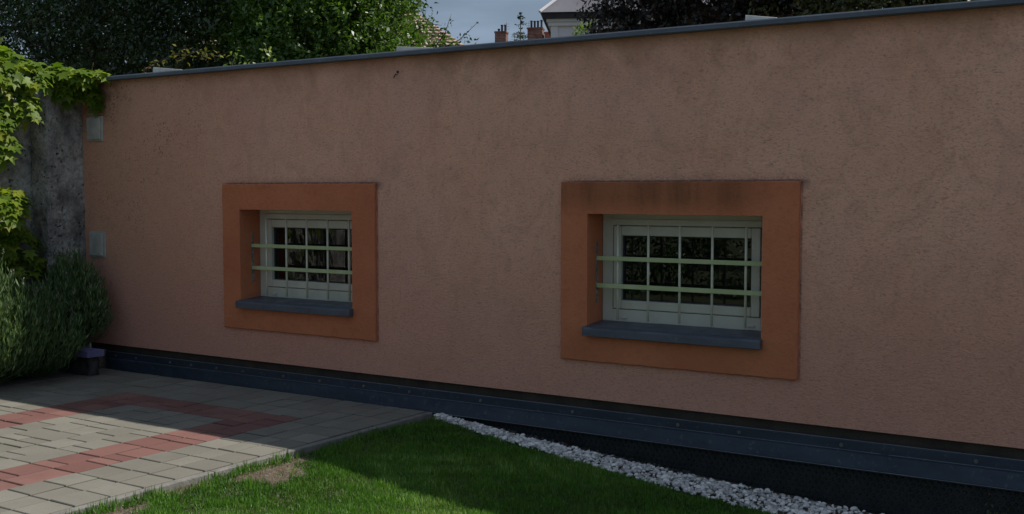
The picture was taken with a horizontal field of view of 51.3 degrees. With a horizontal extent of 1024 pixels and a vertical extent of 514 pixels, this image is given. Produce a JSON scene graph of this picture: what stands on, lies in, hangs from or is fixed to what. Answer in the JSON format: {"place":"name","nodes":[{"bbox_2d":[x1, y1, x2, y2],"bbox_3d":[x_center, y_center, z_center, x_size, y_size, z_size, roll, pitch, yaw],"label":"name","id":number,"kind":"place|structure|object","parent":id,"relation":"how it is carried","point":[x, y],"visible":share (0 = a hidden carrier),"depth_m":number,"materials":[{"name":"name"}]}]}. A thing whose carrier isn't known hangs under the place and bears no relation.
{"place":"outdoors","nodes":[
{"label":"outdoors","id":0,"kind":"place"},
{"bbox_2d":[0,368,425,513],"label":"paving","id":1,"kind":"structure","parent":0,"point":[68,440],"depth_m":7.22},
{"bbox_2d":[0,248,58,382],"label":"lavender bush","id":2,"kind":"object","parent":1,"relation":"on","point":[13,360],"visible":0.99,"depth_m":8.67,"materials":[{"name":"green plant"}]},
{"bbox_2d":[0,276,88,377],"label":"lavender bush","id":3,"kind":"object","parent":1,"relation":"on","point":[62,346],"visible":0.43,"depth_m":9.04,"materials":[{"name":"green plant"}]},
{"bbox_2d":[54,346,106,375],"bbox_3d":[-3.835,0.916,9.565,0.699,0.257,0.421,2,4,32],"label":"stone planter","id":4,"kind":"object","parent":1,"relation":"on","point":[90,361],"visible":0.6,"depth_m":9.33,"materials":[{"name":"stone"}]},
{"bbox_2d":[37,234,114,344],"bbox_3d":[-3.940,0.299,9.542,0.820,1.008,0.625,2,4,32],"label":"lavender bush","id":5,"kind":"object","parent":4,"relation":"in","point":[85,296],"visible":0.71,"depth_m":9.43,"materials":[{"name":"green plant"}]},
{"bbox_2d":[178,13,463,67],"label":"tiled house","id":6,"kind":"structure","parent":0,"point":[438,31],"depth_m":20.34,"materials":[{"name":"red tile"}]},
{"bbox_2d":[0,0,882,98],"label":"sky","id":7,"kind":"structure","parent":0,"point":[490,15],"materials":[{"name":"blue"}]},
{"bbox_2d":[90,343,872,513],"bbox_3d":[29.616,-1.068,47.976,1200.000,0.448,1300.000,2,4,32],"label":"ground","id":8,"kind":"structure","parent":0,"point":[239,477],"depth_m":6.23,"materials":[{"name":"green plant"}]},
{"bbox_2d":[0,81,90,375],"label":"boundary wall","id":9,"kind":"structure","parent":8,"relation":"on","point":[46,171],"depth_m":9.67,"materials":[{"name":"concrete"}]},
{"bbox_2d":[0,36,110,298],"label":"climbing creeper","id":10,"kind":"object","parent":9,"relation":"attached to","point":[77,85],"visible":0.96,"depth_m":9.32,"materials":[{"name":"green plant"}]},
{"bbox_2d":[0,0,295,99],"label":"evergreen tree","id":11,"kind":"object","parent":8,"relation":"on","point":[74,40],"visible":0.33,"depth_m":15.59,"materials":[{"name":"green plant"}]},
{"bbox_2d":[93,448,330,513],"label":"dry grass","id":12,"kind":"structure","parent":8,"relation":"on","point":[246,477],"depth_m":6.23,"materials":[{"name":"plant"}]},
{"bbox_2d":[66,421,402,513],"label":"edge grass","id":13,"kind":"structure","parent":8,"relation":"on","point":[241,470],"depth_m":6.17,"materials":[{"name":"green plant"}]},
{"bbox_2d":[51,412,431,513],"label":"kerb","id":14,"kind":"structure","parent":8,"relation":"on","point":[188,480],"depth_m":6.35,"materials":[{"name":"concrete"}]},
{"bbox_2d":[81,0,437,74],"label":"evergreen tree","id":15,"kind":"object","parent":8,"relation":"on","point":[207,13],"visible":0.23,"depth_m":13.80,"materials":[{"name":"green plant"}]},
{"bbox_2d":[195,0,478,65],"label":"privet tree","id":16,"kind":"object","parent":8,"relation":"on","point":[385,13],"visible":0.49,"depth_m":12.49,"materials":[{"name":"green plant"}]},
{"bbox_2d":[512,12,529,40],"bbox_3d":[0.362,-3.830,32.177,1.550,7.049,1.564,-1,4,-21],"label":"conifer","id":17,"kind":"object","parent":8,"relation":"on","point":[520,36],"visible":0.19,"depth_m":31.99,"materials":[{"name":"green plant"}]},
{"bbox_2d":[494,20,550,41],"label":"chimney house","id":18,"kind":"structure","parent":8,"relation":"on","point":[535,32],"depth_m":59.39,"materials":[{"name":"red brick"}]},
{"bbox_2d":[82,0,1023,513],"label":"garden building","id":19,"kind":"structure","parent":8,"relation":"on","point":[778,254],"depth_m":7.08,"materials":[{"name":"paint"}]},
{"bbox_2d":[86,116,103,141],"bbox_3d":[-3.821,-1.173,9.759,0.215,0.226,0.036,2,4,32],"label":"wall box","id":20,"kind":"object","parent":19,"relation":"attached to","point":[95,128],"visible":1,"depth_m":9.73,"materials":[{"name":"white plastic"}]},
{"bbox_2d":[89,231,105,257],"bbox_3d":[-3.821,-0.116,9.824,0.215,0.240,0.036,2,4,32],"label":"wall box","id":21,"kind":"object","parent":19,"relation":"attached to","point":[97,241],"visible":0.98,"depth_m":9.80,"materials":[{"name":"white plastic"}]},
{"bbox_2d":[142,44,193,72],"bbox_3d":[-3.423,-1.830,10.604,0.503,0.580,0.174,0,3,-2],"label":"bronze shoot","id":22,"kind":"object","parent":19,"relation":"on","point":[173,53],"visible":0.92,"depth_m":10.60,"materials":[{"name":"green plant"}]},
{"bbox_2d":[175,45,224,68],"bbox_3d":[-3.094,-1.885,10.620,0.500,0.476,0.216,0,3,3],"label":"bronze shoot","id":23,"kind":"object","parent":19,"relation":"on","point":[202,58],"visible":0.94,"depth_m":10.60,"materials":[{"name":"green plant"}]},
{"bbox_2d":[218,47,243,65],"bbox_3d":[-2.775,-1.793,10.608,0.269,0.590,0.137,-3,5,-39],"label":"green shoot","id":24,"kind":"object","parent":19,"relation":"on","point":[235,56],"visible":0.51,"depth_m":10.59,"materials":[{"name":"green plant"}]},
{"bbox_2d":[260,43,275,61],"bbox_3d":[-2.417,-1.837,10.595,0.175,0.596,0.175,-1,4,-20],"label":"green shoot","id":25,"kind":"object","parent":19,"relation":"on","point":[270,55],"visible":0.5,"depth_m":10.60,"materials":[{"name":"green plant"}]},
{"bbox_2d":[235,210,352,316],"bbox_3d":[-1.680,0.029,8.648,1.225,0.816,0.351,2,4,32],"label":"window","id":26,"kind":"structure","parent":19,"relation":"in","point":[338,304],"depth_m":8.76,"materials":[{"name":"white plastic"}]},
{"bbox_2d":[582,214,762,349],"bbox_3d":[1.080,0.132,6.946,1.225,0.816,0.351,2,4,32],"label":"window","id":27,"kind":"structure","parent":19,"relation":"in","point":[694,328],"depth_m":6.99,"materials":[{"name":"white plastic"}]},
{"bbox_2d":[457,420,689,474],"bbox_3d":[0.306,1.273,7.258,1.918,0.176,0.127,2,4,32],"label":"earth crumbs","id":28,"kind":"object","parent":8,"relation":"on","point":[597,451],"visible":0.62,"depth_m":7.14,"materials":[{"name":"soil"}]},
{"bbox_2d":[570,21,590,35],"bbox_3d":[1.114,-1.581,17.140,0.581,4.391,0.426,-2,4,-27],"label":"lime bush","id":29,"kind":"object","parent":8,"relation":"on","point":[582,29],"visible":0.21,"depth_m":16.91,"materials":[{"name":"green plant"}]},
{"bbox_2d":[574,0,938,34],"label":"plum tree","id":30,"kind":"object","parent":8,"relation":"on","point":[661,13],"visible":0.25,"depth_m":11.73,"materials":[{"name":"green plant"}]},
{"bbox_2d":[744,0,974,16],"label":"beech tree","id":31,"kind":"object","parent":8,"relation":"on","point":[876,4],"visible":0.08,"depth_m":10.41,"materials":[{"name":"green plant"}]},
{"bbox_2d":[963,493,1019,513],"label":"weed","id":32,"kind":"object","parent":8,"relation":"on","point":[987,511],"visible":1,"depth_m":5.87,"materials":[{"name":"brown plant"}]},
{"bbox_2d":[539,0,712,36],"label":"white house","id":33,"kind":"structure","parent":0,"point":[559,19],"depth_m":44.78,"materials":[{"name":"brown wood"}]},
{"bbox_2d":[434,413,884,513],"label":"white gravel","id":34,"kind":"structure","parent":0,"point":[723,489],"depth_m":6.58,"materials":[{"name":"white gravel"}]}
]}

